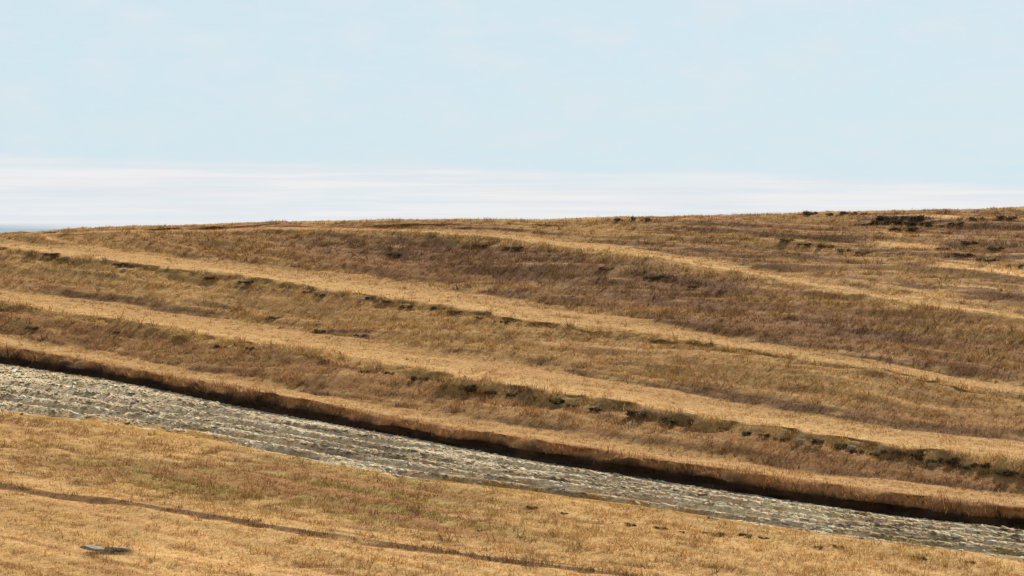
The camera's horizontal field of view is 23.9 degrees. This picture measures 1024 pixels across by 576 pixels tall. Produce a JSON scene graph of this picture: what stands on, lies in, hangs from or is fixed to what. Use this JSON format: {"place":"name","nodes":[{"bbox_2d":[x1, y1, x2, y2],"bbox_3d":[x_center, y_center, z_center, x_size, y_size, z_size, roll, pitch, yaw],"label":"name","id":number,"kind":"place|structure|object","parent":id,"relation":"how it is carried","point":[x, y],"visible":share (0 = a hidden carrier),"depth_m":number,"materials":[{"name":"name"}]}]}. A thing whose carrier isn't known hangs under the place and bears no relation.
{"place":"outdoors","nodes":[
{"label":"outdoors","id":0,"kind":"place"},
{"bbox_2d":[0,229,63,232],"bbox_3d":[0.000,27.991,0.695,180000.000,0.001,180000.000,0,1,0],"label":"water","id":1,"kind":"structure","parent":0,"point":[14,230],"depth_m":27092.22,"materials":[{"name":"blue liquid"}]},
{"bbox_2d":[0,205,1023,575],"bbox_3d":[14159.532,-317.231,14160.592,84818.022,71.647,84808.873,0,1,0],"label":"hillside","id":2,"kind":"structure","parent":0,"point":[742,483],"depth_m":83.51,"materials":[{"name":"brown plant"}]},
{"bbox_2d":[24,326,38,329],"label":"shrub","id":3,"kind":"object","parent":2,"relation":"on","point":[27,327],"visible":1,"depth_m":98.27,"materials":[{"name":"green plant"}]},
{"bbox_2d":[43,253,58,255],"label":"shrub","id":4,"kind":"object","parent":2,"relation":"on","point":[51,254],"visible":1,"depth_m":110.11,"materials":[{"name":"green plant"}]},
{"bbox_2d":[238,280,252,283],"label":"shrub","id":5,"kind":"object","parent":2,"relation":"on","point":[245,282],"visible":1,"depth_m":100.65,"materials":[{"name":"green plant"}]},
{"bbox_2d":[387,253,401,255],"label":"shrub","id":6,"kind":"object","parent":2,"relation":"on","point":[398,254],"visible":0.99,"depth_m":103.83,"materials":[{"name":"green plant"}]},
{"bbox_2d":[399,305,415,307],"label":"shrub","id":7,"kind":"object","parent":2,"relation":"on","point":[408,306],"visible":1,"depth_m":92.64,"materials":[{"name":"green plant"}]},
{"bbox_2d":[410,376,428,380],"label":"shrub","id":8,"kind":"object","parent":2,"relation":"on","point":[413,378],"visible":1,"depth_m":81.52,"materials":[{"name":"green plant"}]},
{"bbox_2d":[459,384,477,391],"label":"shrub","id":9,"kind":"object","parent":2,"relation":"on","point":[472,387],"visible":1,"depth_m":78.91,"materials":[{"name":"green plant"}]},
{"bbox_2d":[504,246,524,249],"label":"shrub","id":10,"kind":"object","parent":2,"relation":"on","point":[519,247],"visible":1,"depth_m":100.18,"materials":[{"name":"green plant"}]},
{"bbox_2d":[549,398,565,403],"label":"shrub","id":11,"kind":"object","parent":2,"relation":"on","point":[556,401],"visible":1,"depth_m":75.90,"materials":[{"name":"green plant"}]},
{"bbox_2d":[588,407,602,411],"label":"shrub","id":12,"kind":"object","parent":2,"relation":"on","point":[596,409],"visible":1,"depth_m":74.42,"materials":[{"name":"green plant"}]},
{"bbox_2d":[596,265,614,269],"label":"shrub","id":13,"kind":"object","parent":2,"relation":"on","point":[604,268],"visible":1,"depth_m":93.11,"materials":[{"name":"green plant"}]},
{"bbox_2d":[625,409,647,417],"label":"shrub","id":14,"kind":"object","parent":2,"relation":"on","point":[629,413],"visible":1,"depth_m":73.01,"materials":[{"name":"green plant"}]},
{"bbox_2d":[662,417,676,423],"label":"shrub","id":15,"kind":"object","parent":2,"relation":"on","point":[671,420],"visible":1,"depth_m":72.09,"materials":[{"name":"green plant"}]},
{"bbox_2d":[742,431,751,434],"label":"shrub","id":16,"kind":"object","parent":2,"relation":"on","point":[745,432],"visible":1,"depth_m":70.38,"materials":[{"name":"green plant"}]},
{"bbox_2d":[795,439,803,443],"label":"stone","id":17,"kind":"object","parent":2,"relation":"on","point":[798,441],"visible":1,"depth_m":68.80,"materials":[{"name":"grey stone"}]},
{"bbox_2d":[811,438,824,444],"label":"shrub","id":18,"kind":"object","parent":2,"relation":"on","point":[817,440],"visible":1,"depth_m":68.49,"materials":[{"name":"green plant"}]},
{"bbox_2d":[817,244,833,247],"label":"shrub","id":19,"kind":"object","parent":2,"relation":"on","point":[821,245],"visible":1,"depth_m":91.63,"materials":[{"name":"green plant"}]},
{"bbox_2d":[834,443,847,448],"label":"shrub","id":20,"kind":"object","parent":2,"relation":"on","point":[838,446],"visible":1,"depth_m":67.95,"materials":[{"name":"green plant"}]},
{"bbox_2d":[840,211,856,214],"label":"shrub","id":21,"kind":"object","parent":2,"relation":"on","point":[844,213],"visible":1,"depth_m":97.57,"materials":[{"name":"green plant"}]},
{"bbox_2d":[846,445,855,449],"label":"stone","id":22,"kind":"object","parent":2,"relation":"on","point":[849,447],"visible":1,"depth_m":67.70,"materials":[{"name":"grey stone"}]},
{"bbox_2d":[849,449,863,453],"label":"shrub","id":23,"kind":"object","parent":2,"relation":"on","point":[854,451],"visible":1,"depth_m":67.48,"materials":[{"name":"green plant"}]},
{"bbox_2d":[869,220,891,224],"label":"shrub","id":24,"kind":"object","parent":2,"relation":"on","point":[878,222],"visible":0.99,"depth_m":94.49,"materials":[{"name":"green plant"}]},
{"bbox_2d":[874,215,899,220],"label":"shrub","id":25,"kind":"object","parent":2,"relation":"on","point":[879,217],"visible":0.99,"depth_m":95.15,"materials":[{"name":"green plant"}]},
{"bbox_2d":[880,449,899,453],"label":"shrub","id":26,"kind":"object","parent":2,"relation":"on","point":[883,451],"visible":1,"depth_m":66.88,"materials":[{"name":"green plant"}]},
{"bbox_2d":[882,219,904,223],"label":"shrub","id":27,"kind":"object","parent":2,"relation":"on","point":[896,220],"visible":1,"depth_m":94.00,"materials":[{"name":"green plant"}]},
{"bbox_2d":[887,225,921,230],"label":"shrub","id":28,"kind":"object","parent":2,"relation":"on","point":[909,228],"visible":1,"depth_m":92.39,"materials":[{"name":"green plant"}]},
{"bbox_2d":[896,221,916,225],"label":"shrub","id":29,"kind":"object","parent":2,"relation":"on","point":[909,223],"visible":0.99,"depth_m":93.44,"materials":[{"name":"green plant"}]},
{"bbox_2d":[900,451,924,457],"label":"shrub","id":30,"kind":"object","parent":2,"relation":"on","point":[915,454],"visible":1,"depth_m":66.48,"materials":[{"name":"green plant"}]},
{"bbox_2d":[900,214,924,220],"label":"shrub","id":31,"kind":"object","parent":2,"relation":"on","point":[918,218],"visible":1,"depth_m":94.23,"materials":[{"name":"green plant"}]},
{"bbox_2d":[912,221,931,225],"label":"shrub","id":32,"kind":"object","parent":2,"relation":"on","point":[923,223],"visible":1,"depth_m":93.11,"materials":[{"name":"green plant"}]},
{"bbox_2d":[915,458,937,462],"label":"shrub","id":33,"kind":"object","parent":2,"relation":"on","point":[931,460],"visible":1,"depth_m":66.06,"materials":[{"name":"green plant"}]},
{"bbox_2d":[938,456,957,464],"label":"shrub","id":34,"kind":"object","parent":2,"relation":"on","point":[952,461],"visible":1,"depth_m":65.88,"materials":[{"name":"green plant"}]},
{"bbox_2d":[948,221,963,224],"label":"shrub","id":35,"kind":"object","parent":2,"relation":"on","point":[951,222],"visible":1,"depth_m":92.37,"materials":[{"name":"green plant"}]},
{"bbox_2d":[954,253,973,255],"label":"shrub","id":36,"kind":"object","parent":2,"relation":"on","point":[961,254],"visible":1,"depth_m":86.41,"materials":[{"name":"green plant"}]},
{"bbox_2d":[955,464,972,467],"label":"shrub","id":37,"kind":"object","parent":2,"relation":"on","point":[964,466],"visible":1,"depth_m":65.44,"materials":[{"name":"green plant"}]},
{"bbox_2d":[960,241,977,243],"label":"shrub","id":38,"kind":"object","parent":2,"relation":"on","point":[965,242],"visible":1,"depth_m":88.44,"materials":[{"name":"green plant"}]},
{"bbox_2d":[966,215,985,219],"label":"shrub","id":39,"kind":"object","parent":2,"relation":"on","point":[976,218],"visible":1,"depth_m":92.43,"materials":[{"name":"green plant"}]},
{"bbox_2d":[971,463,989,468],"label":"shrub","id":40,"kind":"object","parent":2,"relation":"on","point":[985,465],"visible":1,"depth_m":65.14,"materials":[{"name":"green plant"}]},
{"bbox_2d":[973,257,1000,261],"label":"shrub","id":41,"kind":"object","parent":2,"relation":"on","point":[988,259],"visible":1,"depth_m":84.92,"materials":[{"name":"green plant"}]},
{"bbox_2d":[986,245,1005,249],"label":"shrub","id":42,"kind":"object","parent":2,"relation":"on","point":[993,248],"visible":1,"depth_m":86.58,"materials":[{"name":"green plant"}]},
{"bbox_2d":[994,470,1003,473],"bbox_3d":[13.050,4.914,64.797,0.410,0.118,0.667,0,1,-13],"label":"shrub","id":43,"kind":"object","parent":2,"relation":"on","point":[998,471],"visible":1,"depth_m":64.61,"materials":[{"name":"green plant"}]},
{"bbox_2d":[993,215,1017,219],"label":"shrub","id":44,"kind":"object","parent":2,"relation":"on","point":[1003,217],"visible":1,"depth_m":91.81,"materials":[{"name":"green plant"}]},
{"bbox_2d":[1001,469,1023,477],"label":"shrub","id":45,"kind":"object","parent":2,"relation":"on","point":[1007,473],"visible":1,"depth_m":64.38,"materials":[{"name":"green plant"}]},
{"bbox_2d":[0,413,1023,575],"bbox_3d":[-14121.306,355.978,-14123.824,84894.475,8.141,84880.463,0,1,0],"label":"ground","id":46,"kind":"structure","parent":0,"point":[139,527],"depth_m":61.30,"materials":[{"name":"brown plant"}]},
{"bbox_2d":[80,545,104,550],"bbox_3d":[-10.219,6.334,58.835,0.722,0.129,0.350,3,4,22],"label":"rock","id":47,"kind":"object","parent":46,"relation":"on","point":[94,547],"visible":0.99,"depth_m":58.75,"materials":[{"name":"stone"}]},
{"bbox_2d":[115,547,128,550],"bbox_3d":[-9.470,6.350,58.646,0.350,0.145,0.198,4,6,-3],"label":"rock","id":48,"kind":"object","parent":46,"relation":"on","point":[117,549],"visible":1,"depth_m":58.58,"materials":[{"name":"stone"}]},
{"bbox_2d":[703,531,724,536],"bbox_3d":[5.100,6.193,61.013,0.393,0.108,0.923,-1,2,-40],"label":"shrub","id":49,"kind":"object","parent":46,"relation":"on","point":[721,534],"visible":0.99,"depth_m":60.79,"materials":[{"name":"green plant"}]},
{"bbox_2d":[738,533,752,537],"bbox_3d":[5.861,6.213,60.817,0.271,0.112,0.595,-1,2,-36],"label":"shrub","id":50,"kind":"object","parent":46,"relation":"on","point":[742,534],"visible":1,"depth_m":60.83,"materials":[{"name":"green plant"}]},
{"bbox_2d":[0,363,1023,558],"bbox_3d":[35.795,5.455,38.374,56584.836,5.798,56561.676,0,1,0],"label":"track","id":51,"kind":"structure","parent":0,"point":[542,487],"depth_m":72.11,"materials":[{"name":"grey gravel"}]},
{"bbox_2d":[0,0,1023,228],"label":"sky","id":52,"kind":"structure","parent":0,"point":[116,113],"materials":[{"name":"blue"}]}
]}

